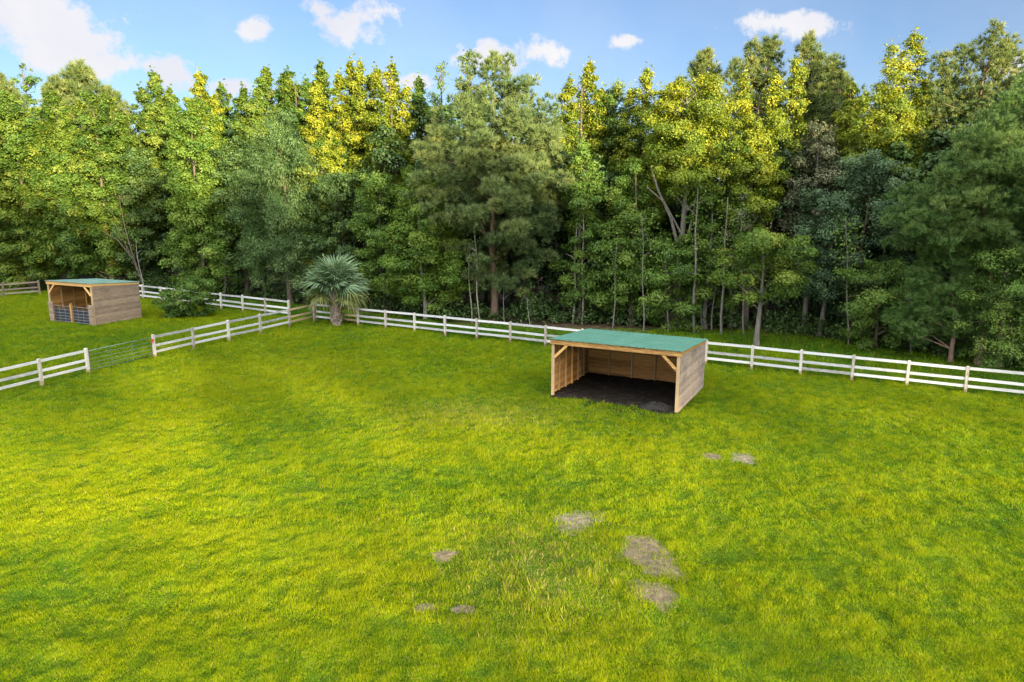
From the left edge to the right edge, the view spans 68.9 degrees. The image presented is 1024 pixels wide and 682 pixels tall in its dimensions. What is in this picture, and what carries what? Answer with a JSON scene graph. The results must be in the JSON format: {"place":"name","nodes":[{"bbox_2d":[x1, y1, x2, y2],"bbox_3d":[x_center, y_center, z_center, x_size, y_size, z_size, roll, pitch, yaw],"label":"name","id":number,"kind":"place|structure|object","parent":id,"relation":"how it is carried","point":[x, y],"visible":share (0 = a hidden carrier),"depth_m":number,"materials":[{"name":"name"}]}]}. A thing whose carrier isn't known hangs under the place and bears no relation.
{"place":"outdoors","nodes":[
{"label":"outdoors","id":0,"kind":"place"},
{"bbox_2d":[0,207,1023,681],"bbox_3d":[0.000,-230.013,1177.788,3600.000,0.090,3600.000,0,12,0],"label":"ground","id":1,"kind":"structure","parent":0,"point":[540,323],"depth_m":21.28,"materials":[{"name":"plant"}]},
{"bbox_2d":[0,71,30,280],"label":"tree","id":2,"kind":"object","parent":1,"relation":"on","point":[5,84],"visible":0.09,"depth_m":74.37,"materials":[{"name":"green plant"}]},
{"bbox_2d":[0,280,40,296],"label":"board fence","id":3,"kind":"object","parent":1,"relation":"on","point":[3,289],"visible":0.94,"depth_m":67.32,"materials":[{"name":"wood"}]},
{"bbox_2d":[9,62,42,106],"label":"slender tree","id":4,"kind":"object","parent":1,"relation":"on","point":[30,83],"visible":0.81,"depth_m":77.57,"materials":[{"name":"green plant"}]},
{"bbox_2d":[0,85,61,290],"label":"leafy tree","id":5,"kind":"object","parent":1,"relation":"on","point":[15,162],"visible":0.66,"depth_m":69.08,"materials":[{"name":"green plant"}]},
{"bbox_2d":[0,348,89,389],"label":"board fence","id":6,"kind":"object","parent":1,"relation":"on","point":[40,370],"visible":0.95,"depth_m":36.89,"materials":[{"name":"white wood"}]},
{"bbox_2d":[19,83,102,289],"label":"leafy tree","id":7,"kind":"object","parent":1,"relation":"on","point":[56,183],"visible":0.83,"depth_m":68.47,"materials":[{"name":"green plant"}]},
{"bbox_2d":[36,57,140,278],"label":"leafy tree","id":8,"kind":"object","parent":1,"relation":"on","point":[69,84],"visible":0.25,"depth_m":73.25,"materials":[{"name":"green plant"}]},
{"bbox_2d":[44,278,141,325],"bbox_3d":[-30.800,-3.084,55.154,4.911,3.040,4.100,5,13,24],"label":"run in shed","id":9,"kind":"object","parent":1,"relation":"on","point":[116,300],"visible":1,"depth_m":54.30,"materials":[{"name":"brown wood"}]},
{"bbox_2d":[58,87,153,279],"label":"leafy tree","id":10,"kind":"object","parent":1,"relation":"on","point":[103,131],"visible":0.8,"depth_m":67.73,"materials":[{"name":"green plant"}]},
{"bbox_2d":[103,182,145,293],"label":"bare tree","id":11,"kind":"object","parent":1,"relation":"on","point":[133,213],"visible":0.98,"depth_m":67.21,"materials":[{"name":"brown plant"}]},
{"bbox_2d":[87,145,181,289],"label":"dark hardwood","id":12,"kind":"object","parent":1,"relation":"on","point":[148,217],"visible":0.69,"depth_m":69.08,"materials":[{"name":"green plant"}]},
{"bbox_2d":[125,223,146,294],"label":"sapling","id":13,"kind":"object","parent":1,"relation":"on","point":[137,255],"visible":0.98,"depth_m":65.49,"materials":[{"name":"green plant"}]},
{"bbox_2d":[127,65,187,285],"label":"sweetgum tree","id":14,"kind":"object","parent":1,"relation":"on","point":[152,114],"visible":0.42,"depth_m":70.74,"materials":[{"name":"green plant"}]},
{"bbox_2d":[149,272,219,317],"bbox_3d":[-24.418,-3.424,56.171,4.845,3.600,3.932,7,13,30],"label":"leafy shrub","id":15,"kind":"object","parent":1,"relation":"on","point":[173,307],"visible":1,"depth_m":55.74,"materials":[{"name":"green plant"}]},
{"bbox_2d":[155,93,246,292],"bbox_3d":[-27.085,-12.451,65.407,8.637,17.667,7.745,5,13,25],"label":"sweetgum tree","id":16,"kind":"object","parent":1,"relation":"on","point":[191,203],"visible":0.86,"depth_m":63.62,"materials":[{"name":"green plant"}]},
{"bbox_2d":[182,67,230,285],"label":"sweetgum tree","id":17,"kind":"object","parent":1,"relation":"on","point":[199,90],"visible":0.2,"depth_m":70.22,"materials":[{"name":"yellow plant"}]},
{"bbox_2d":[139,284,290,315],"bbox_3d":[-27.866,-3.711,62.739,26.066,1.443,0.154,7,13,30],"label":"board fence","id":18,"kind":"object","parent":1,"relation":"on","point":[242,303],"visible":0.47,"depth_m":58.99,"materials":[{"name":"white wood"}]},
{"bbox_2d":[209,78,239,286],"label":"sweetgum tree","id":19,"kind":"object","parent":1,"relation":"on","point":[220,90],"visible":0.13,"depth_m":71.17,"materials":[{"name":"green plant"}]},
{"bbox_2d":[210,248,240,298],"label":"sapling","id":20,"kind":"object","parent":1,"relation":"on","point":[223,263],"visible":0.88,"depth_m":63.68,"materials":[{"name":"green plant"}]},
{"bbox_2d":[151,303,315,357],"bbox_3d":[-17.504,-0.863,48.736,0.151,1.447,13.630,6,13,26],"label":"board fence","id":21,"kind":"object","parent":1,"relation":"on","point":[228,335],"visible":0.93,"depth_m":47.52,"materials":[{"name":"white wood"}]},
{"bbox_2d":[88,337,153,369],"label":"metal gate","id":22,"kind":"structure","parent":21,"relation":"attached to","point":[151,342],"depth_m":40.95,"materials":[{"name":"grey metal"}]},
{"bbox_2d":[207,133,273,298],"bbox_3d":[-23.541,-10.715,65.082,5.748,14.397,6.171,-7,13,-29],"label":"dark hardwood","id":23,"kind":"object","parent":1,"relation":"on","point":[235,144],"visible":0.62,"depth_m":63.81,"materials":[{"name":"green plant"}]},
{"bbox_2d":[228,81,277,291],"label":"sweetgum tree","id":24,"kind":"object","parent":1,"relation":"on","point":[250,110],"visible":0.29,"depth_m":67.23,"materials":[{"name":"green plant"}]},
{"bbox_2d":[254,64,299,283],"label":"sweetgum tree","id":25,"kind":"object","parent":1,"relation":"on","point":[264,80],"visible":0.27,"depth_m":72.74,"materials":[{"name":"green plant"}]},
{"bbox_2d":[225,106,340,303],"bbox_3d":[-18.501,-10.945,61.536,10.504,16.265,8.270,0,12,0],"label":"feathery tree","id":26,"kind":"object","parent":1,"relation":"on","point":[287,239],"visible":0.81,"depth_m":60.80,"materials":[{"name":"green plant"}]},
{"bbox_2d":[274,65,316,284],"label":"sweetgum tree","id":27,"kind":"object","parent":1,"relation":"on","point":[294,91],"visible":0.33,"depth_m":71.19,"materials":[{"name":"green plant"}]},
{"bbox_2d":[292,71,350,302],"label":"sweetgum tree","id":28,"kind":"object","parent":1,"relation":"on","point":[323,142],"visible":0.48,"depth_m":60.76,"materials":[{"name":"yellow plant"}]},
{"bbox_2d":[304,57,342,169],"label":"sweetgum tree","id":29,"kind":"object","parent":1,"relation":"on","point":[322,75],"visible":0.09,"depth_m":70.02,"materials":[{"name":"green plant"}]},
{"bbox_2d":[292,170,375,280],"bbox_3d":[-13.533,-8.199,60.563,6.568,11.258,6.384,-10,15,-41],"label":"dark hardwood","id":30,"kind":"object","parent":1,"relation":"on","point":[330,182],"visible":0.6,"depth_m":59.39,"materials":[{"name":"green plant"}]},
{"bbox_2d":[297,252,370,325],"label":"palm tree","id":31,"kind":"object","parent":1,"relation":"on","point":[338,283],"visible":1,"depth_m":52.01,"materials":[{"name":"green plant"}]},
{"bbox_2d":[325,53,381,299],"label":"sweetgum tree","id":32,"kind":"object","parent":1,"relation":"on","point":[353,112],"visible":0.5,"depth_m":62.45,"materials":[{"name":"yellow plant"}]},
{"bbox_2d":[346,256,371,312],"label":"sapling","id":33,"kind":"object","parent":1,"relation":"on","point":[357,271],"visible":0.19,"depth_m":57.07,"materials":[{"name":"green plant"}]},
{"bbox_2d":[346,170,407,312],"bbox_3d":[-10.210,-7.600,57.778,5.002,11.205,5.316,0,12,0],"label":"dark hardwood","id":34,"kind":"object","parent":1,"relation":"on","point":[373,182],"visible":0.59,"depth_m":56.91,"materials":[{"name":"green plant"}]},
{"bbox_2d":[362,56,420,298],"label":"sweetgum tree","id":35,"kind":"object","parent":1,"relation":"on","point":[390,105],"visible":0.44,"depth_m":60.42,"materials":[{"name":"yellow plant"}]},
{"bbox_2d":[409,71,430,299],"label":"sweetgum tree","id":36,"kind":"object","parent":1,"relation":"on","point":[419,91],"visible":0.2,"depth_m":61.41,"materials":[{"name":"green plant"}]},
{"bbox_2d":[369,168,482,319],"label":"maple tree","id":37,"kind":"object","parent":1,"relation":"on","point":[413,274],"visible":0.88,"depth_m":54.03,"materials":[{"name":"green plant"}]},
{"bbox_2d":[412,603,439,612],"bbox_3d":[-2.007,6.165,17.268,0.738,0.046,0.472,0,12,0],"label":"dirt patch","id":38,"kind":"object","parent":1,"relation":"on","point":[425,606],"visible":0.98,"depth_m":17.28,"materials":[{"name":"grey soil"}]},
{"bbox_2d":[424,61,454,306],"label":"slender tree","id":39,"kind":"object","parent":1,"relation":"on","point":[441,83],"visible":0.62,"depth_m":58.43,"materials":[{"name":"green plant"}]},
{"bbox_2d":[428,547,460,562],"bbox_3d":[-1.710,5.658,19.821,0.968,0.044,0.733,-8,14,-36],"label":"dirt patch","id":40,"kind":"object","parent":1,"relation":"on","point":[446,555],"visible":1,"depth_m":19.80,"materials":[{"name":"grey soil"}]},
{"bbox_2d":[449,604,475,613],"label":"dirt patch","id":41,"kind":"object","parent":1,"relation":"on","point":[458,608],"visible":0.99,"depth_m":17.21,"materials":[{"name":"brown soil"}]},
{"bbox_2d":[462,228,477,322],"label":"sapling","id":42,"kind":"object","parent":1,"relation":"on","point":[468,272],"visible":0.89,"depth_m":53.77,"materials":[{"name":"green plant"}]},
{"bbox_2d":[451,49,489,305],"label":"slender tree","id":43,"kind":"object","parent":1,"relation":"on","point":[470,53],"visible":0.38,"depth_m":58.71,"materials":[{"name":"green plant"}]},
{"bbox_2d":[461,217,483,323],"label":"sapling","id":44,"kind":"object","parent":1,"relation":"on","point":[476,269],"visible":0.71,"depth_m":53.38,"materials":[{"name":"green plant"}]},
{"bbox_2d":[399,50,580,320],"bbox_3d":[-1.073,-10.551,52.877,12.385,18.933,11.036,10,15,41],"label":"pine tree","id":45,"kind":"object","parent":1,"relation":"on","point":[515,187],"visible":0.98,"depth_m":51.55,"materials":[{"name":"green plant"}]},
{"bbox_2d":[493,258,513,321],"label":"sapling","id":46,"kind":"object","parent":1,"relation":"on","point":[499,286],"visible":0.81,"depth_m":53.69,"materials":[{"name":"green plant"}]},
{"bbox_2d":[0,63,1023,345],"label":"woods","id":47,"kind":"object","parent":1,"relation":"on","point":[384,157],"visible":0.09,"depth_m":55.66,"materials":[{"name":"green plant"}]},
{"bbox_2d":[518,281,536,324],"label":"sapling","id":48,"kind":"object","parent":1,"relation":"on","point":[527,299],"visible":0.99,"depth_m":52.95,"materials":[{"name":"green plant"}]},
{"bbox_2d":[93,270,1023,370],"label":"undergrowth","id":49,"kind":"object","parent":1,"relation":"on","point":[790,322],"visible":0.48,"depth_m":53.56,"materials":[{"name":"green plant"}]},
{"bbox_2d":[563,208,582,323],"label":"sapling","id":50,"kind":"object","parent":1,"relation":"on","point":[575,275],"visible":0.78,"depth_m":53.23,"materials":[{"name":"green plant"}]},
{"bbox_2d":[549,510,608,535],"bbox_3d":[2.055,5.268,21.835,1.994,0.041,1.534,-6,13,-29],"label":"dirt patch","id":51,"kind":"object","parent":1,"relation":"on","point":[571,519],"visible":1,"depth_m":21.86,"materials":[{"name":"soil"}]},
{"bbox_2d":[548,132,612,323],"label":"leafy tree","id":52,"kind":"object","parent":1,"relation":"on","point":[591,186],"visible":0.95,"depth_m":52.46,"materials":[{"name":"green plant"}]},
{"bbox_2d":[551,56,617,310],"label":"sweetgum tree","id":53,"kind":"object","parent":1,"relation":"on","point":[584,111],"visible":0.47,"depth_m":55.66,"materials":[{"name":"green plant"}]},
{"bbox_2d":[577,196,591,323],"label":"sapling","id":54,"kind":"object","parent":1,"relation":"on","point":[582,262],"visible":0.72,"depth_m":52.90,"materials":[{"name":"green plant"}]},
{"bbox_2d":[590,78,640,311],"bbox_3d":[7.850,-10.852,57.596,5.597,17.642,4.865,7,14,32],"label":"dark hardwood","id":55,"kind":"object","parent":1,"relation":"on","point":[614,96],"visible":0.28,"depth_m":55.62,"materials":[{"name":"green plant"}]},
{"bbox_2d":[594,232,637,328],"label":"sapling","id":56,"kind":"object","parent":1,"relation":"on","point":[610,245],"visible":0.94,"depth_m":51.10,"materials":[{"name":"green plant"}]},
{"bbox_2d":[581,153,673,325],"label":"leafy tree","id":57,"kind":"object","parent":1,"relation":"on","point":[622,209],"visible":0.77,"depth_m":51.66,"materials":[{"name":"green plant"}]},
{"bbox_2d":[549,328,707,412],"bbox_3d":[5.580,1.062,35.440,6.202,2.780,5.050,6,13,26],"label":"run in shed","id":58,"kind":"object","parent":1,"relation":"on","point":[573,357],"visible":1,"depth_m":35.70,"materials":[{"name":"brown wood"}]},
{"bbox_2d":[607,61,679,315],"bbox_3d":[9.674,-10.825,55.026,5.380,18.610,4.108,0,12,0],"label":"sweetgum tree","id":59,"kind":"object","parent":1,"relation":"on","point":[636,131],"visible":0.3,"depth_m":53.91,"materials":[{"name":"green plant"}]},
{"bbox_2d":[621,205,666,330],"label":"sapling","id":60,"kind":"object","parent":1,"relation":"on","point":[643,255],"visible":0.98,"depth_m":50.10,"materials":[{"name":"green plant"}]},
{"bbox_2d":[616,534,672,564],"bbox_3d":[3.567,5.597,20.148,1.601,0.048,1.809,0,12,0],"label":"dirt patch","id":61,"kind":"object","parent":1,"relation":"on","point":[636,553],"visible":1,"depth_m":20.07,"materials":[{"name":"brown soil"}]},
{"bbox_2d":[626,578,681,612],"bbox_3d":[3.433,6.037,17.999,1.135,0.047,1.630,-10,15,-39],"label":"dirt patch","id":62,"kind":"object","parent":1,"relation":"on","point":[655,597],"visible":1,"depth_m":17.86,"materials":[{"name":"brown soil"}]},
{"bbox_2d":[637,555,686,581],"bbox_3d":[3.827,5.788,19.181,1.240,0.052,1.628,0,12,0],"label":"dirt patch","id":63,"kind":"object","parent":1,"relation":"on","point":[657,565],"visible":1,"depth_m":19.14,"materials":[{"name":"grey soil"}]},
{"bbox_2d":[620,232,716,331],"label":"leafy tree","id":64,"kind":"object","parent":1,"relation":"on","point":[684,308],"visible":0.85,"depth_m":50.47,"materials":[{"name":"green plant"}]},
{"bbox_2d":[644,238,692,329],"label":"sapling","id":65,"kind":"object","parent":1,"relation":"on","point":[663,271],"visible":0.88,"depth_m":49.94,"materials":[{"name":"green plant"}]},
{"bbox_2d":[316,304,1023,393],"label":"board fence","id":66,"kind":"object","parent":1,"relation":"on","point":[907,379],"visible":0.77,"depth_m":39.52,"materials":[{"name":"white wood"}]},
{"bbox_2d":[639,70,742,327],"bbox_3d":[11.976,-9.289,50.480,6.860,17.414,7.537,0,12,0],"label":"poplar tree","id":67,"kind":"object","parent":1,"relation":"on","point":[688,131],"visible":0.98,"depth_m":49.45,"materials":[{"name":"green plant"}]},
{"bbox_2d":[673,183,717,332],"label":"sapling","id":68,"kind":"object","parent":1,"relation":"on","point":[696,259],"visible":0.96,"depth_m":49.13,"materials":[{"name":"green plant"}]},
{"bbox_2d":[692,273,705,327],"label":"sapling","id":69,"kind":"object","parent":1,"relation":"on","point":[700,303],"visible":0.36,"depth_m":51.70,"materials":[{"name":"green plant"}]},
{"bbox_2d":[685,45,725,302],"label":"pine tree","id":70,"kind":"object","parent":1,"relation":"on","point":[703,63],"visible":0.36,"depth_m":56.78,"materials":[{"name":"green plant"}]},
{"bbox_2d":[700,452,721,460],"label":"dirt patch","id":71,"kind":"object","parent":1,"relation":"on","point":[711,456],"visible":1,"depth_m":27.14,"materials":[{"name":"grey soil"}]},
{"bbox_2d":[678,181,746,328],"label":"leafy tree","id":72,"kind":"object","parent":1,"relation":"on","point":[706,290],"visible":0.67,"depth_m":50.51,"materials":[{"name":"green plant"}]},
{"bbox_2d":[710,269,720,329],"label":"sapling","id":73,"kind":"object","parent":1,"relation":"on","point":[718,291],"visible":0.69,"depth_m":51.21,"materials":[{"name":"green plant"}]},
{"bbox_2d":[705,185,747,333],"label":"sapling","id":74,"kind":"object","parent":1,"relation":"on","point":[722,297],"visible":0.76,"depth_m":48.80,"materials":[{"name":"green plant"}]},
{"bbox_2d":[704,168,763,327],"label":"grey tree","id":75,"kind":"object","parent":1,"relation":"on","point":[747,222],"visible":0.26,"depth_m":50.40,"materials":[{"name":"green plant"}]},
{"bbox_2d":[714,285,756,327],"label":"sapling","id":76,"kind":"object","parent":1,"relation":"on","point":[734,293],"visible":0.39,"depth_m":51.94,"materials":[{"name":"green plant"}]},
{"bbox_2d":[717,198,762,334],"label":"sapling","id":77,"kind":"object","parent":1,"relation":"on","point":[739,214],"visible":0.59,"depth_m":48.38,"materials":[{"name":"green plant"}]},
{"bbox_2d":[731,451,756,464],"bbox_3d":[8.332,4.196,27.093,1.116,0.055,1.492,0,12,0],"label":"dirt patch","id":78,"kind":"object","parent":1,"relation":"on","point":[743,456],"visible":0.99,"depth_m":26.90,"materials":[{"name":"soil"}]},
{"bbox_2d":[712,65,791,328],"bbox_3d":[16.377,-9.261,50.119,4.707,17.516,4.332,-10,15,-40],"label":"sweetgum tree","id":79,"kind":"object","parent":1,"relation":"on","point":[761,136],"visible":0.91,"depth_m":48.98,"materials":[{"name":"green plant"}]},
{"bbox_2d":[716,32,788,312],"bbox_3d":[18.115,-12.561,57.408,6.073,21.060,4.231,0,12,0],"label":"pine tree","id":80,"kind":"object","parent":1,"relation":"on","point":[757,70],"visible":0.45,"depth_m":55.28,"materials":[{"name":"green plant"}]},
{"bbox_2d":[707,225,820,345],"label":"oak tree","id":81,"kind":"object","parent":1,"relation":"on","point":[788,283],"visible":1,"depth_m":44.73,"materials":[{"name":"green plant"}]},
{"bbox_2d":[767,54,811,319],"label":"sweetgum tree","id":82,"kind":"object","parent":1,"relation":"on","point":[795,82],"visible":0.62,"depth_m":51.47,"materials":[{"name":"green plant"}]},
{"bbox_2d":[777,29,829,315],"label":"pine tree","id":83,"kind":"object","parent":1,"relation":"on","point":[815,61],"visible":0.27,"depth_m":53.35,"materials":[{"name":"green plant"}]},
{"bbox_2d":[776,119,855,331],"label":"grey tree","id":84,"kind":"object","parent":1,"relation":"on","point":[826,172],"visible":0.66,"depth_m":48.69,"materials":[{"name":"green plant"}]},
{"bbox_2d":[804,50,850,320],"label":"pine tree","id":85,"kind":"object","parent":1,"relation":"on","point":[832,70],"visible":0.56,"depth_m":51.93,"materials":[{"name":"green plant"}]},
{"bbox_2d":[782,182,881,335],"bbox_3d":[20.541,-5.204,48.783,5.860,10.137,7.018,0,12,0],"label":"dark hardwood","id":86,"kind":"object","parent":1,"relation":"on","point":[825,200],"visible":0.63,"depth_m":47.24,"materials":[{"name":"teal plant"}]},
{"bbox_2d":[829,79,862,322],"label":"sweetgum tree","id":87,"kind":"object","parent":1,"relation":"on","point":[844,118],"visible":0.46,"depth_m":50.49,"materials":[{"name":"green plant"}]},
{"bbox_2d":[823,207,869,344],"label":"sapling","id":88,"kind":"object","parent":1,"relation":"on","point":[847,261],"visible":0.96,"depth_m":45.09,"materials":[{"name":"green plant"}]},
{"bbox_2d":[821,69,872,255],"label":"pine tree","id":89,"kind":"object","parent":1,"relation":"on","point":[847,77],"visible":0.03,"depth_m":56.08,"materials":[{"name":"green plant"}]},
{"bbox_2d":[790,147,928,339],"bbox_3d":[22.154,-6.066,47.645,8.440,12.206,7.844,9,15,38],"label":"dark hardwood","id":90,"kind":"object","parent":1,"relation":"on","point":[856,168],"visible":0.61,"depth_m":46.25,"materials":[{"name":"teal plant"}]},
{"bbox_2d":[832,251,930,350],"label":"leafy tree","id":91,"kind":"object","parent":1,"relation":"on","point":[878,297],"visible":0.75,"depth_m":44.45,"materials":[{"name":"green plant"}]},
{"bbox_2d":[828,26,940,329],"bbox_3d":[24.123,-10.078,48.694,8.225,19.686,5.818,0,12,0],"label":"sweetgum tree","id":92,"kind":"object","parent":1,"relation":"on","point":[889,120],"visible":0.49,"depth_m":47.32,"materials":[{"name":"green plant"}]},
{"bbox_2d":[896,262,915,352],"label":"sapling","id":93,"kind":"object","parent":1,"relation":"on","point":[908,304],"visible":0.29,"depth_m":43.30,"materials":[{"name":"green plant"}]},
{"bbox_2d":[876,72,1023,366],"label":"pine tree","id":94,"kind":"object","parent":1,"relation":"on","point":[989,152],"visible":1,"depth_m":38.50,"materials":[{"name":"green plant"}]},
{"bbox_2d":[880,223,1023,362],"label":"pine tree","id":95,"kind":"object","parent":1,"relation":"on","point":[946,314],"visible":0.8,"depth_m":40.68,"materials":[{"name":"green plant"}]},
{"bbox_2d":[910,17,1023,164],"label":"pine tree","id":96,"kind":"object","parent":1,"relation":"on","point":[976,85],"visible":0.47,"depth_m":46.59,"materials":[{"name":"green plant"}]},
{"bbox_2d":[947,243,1023,369],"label":"leafy tree","id":97,"kind":"object","parent":1,"relation":"on","point":[999,351],"visible":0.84,"depth_m":39.13,"materials":[{"name":"green plant"}]},
{"bbox_2d":[996,59,1023,336],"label":"pine tree","id":98,"kind":"object","parent":1,"relation":"on","point":[1021,61],"visible":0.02,"depth_m":46.38,"materials":[{"name":"green plant"}]},
{"bbox_2d":[0,0,1023,187],"label":"sky","id":99,"kind":"structure","parent":0,"point":[231,40],"materials":[{"name":"blue"}]},
{"bbox_2d":[545,372,676,419],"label":"dirt floor","id":100,"kind":"structure","parent":0,"point":[610,389],"depth_m":35.46,"materials":[{"name":"black soil"}]},
{"bbox_2d":[637,401,674,410],"bbox_3d":[6.412,2.814,32.958,1.909,0.336,0.840,6,13,26],"label":"dirt patch","id":101,"kind":"object","parent":100,"relation":"on","point":[652,405],"visible":0.98,"depth_m":32.81,"materials":[{"name":"grey soil"}]}
]}

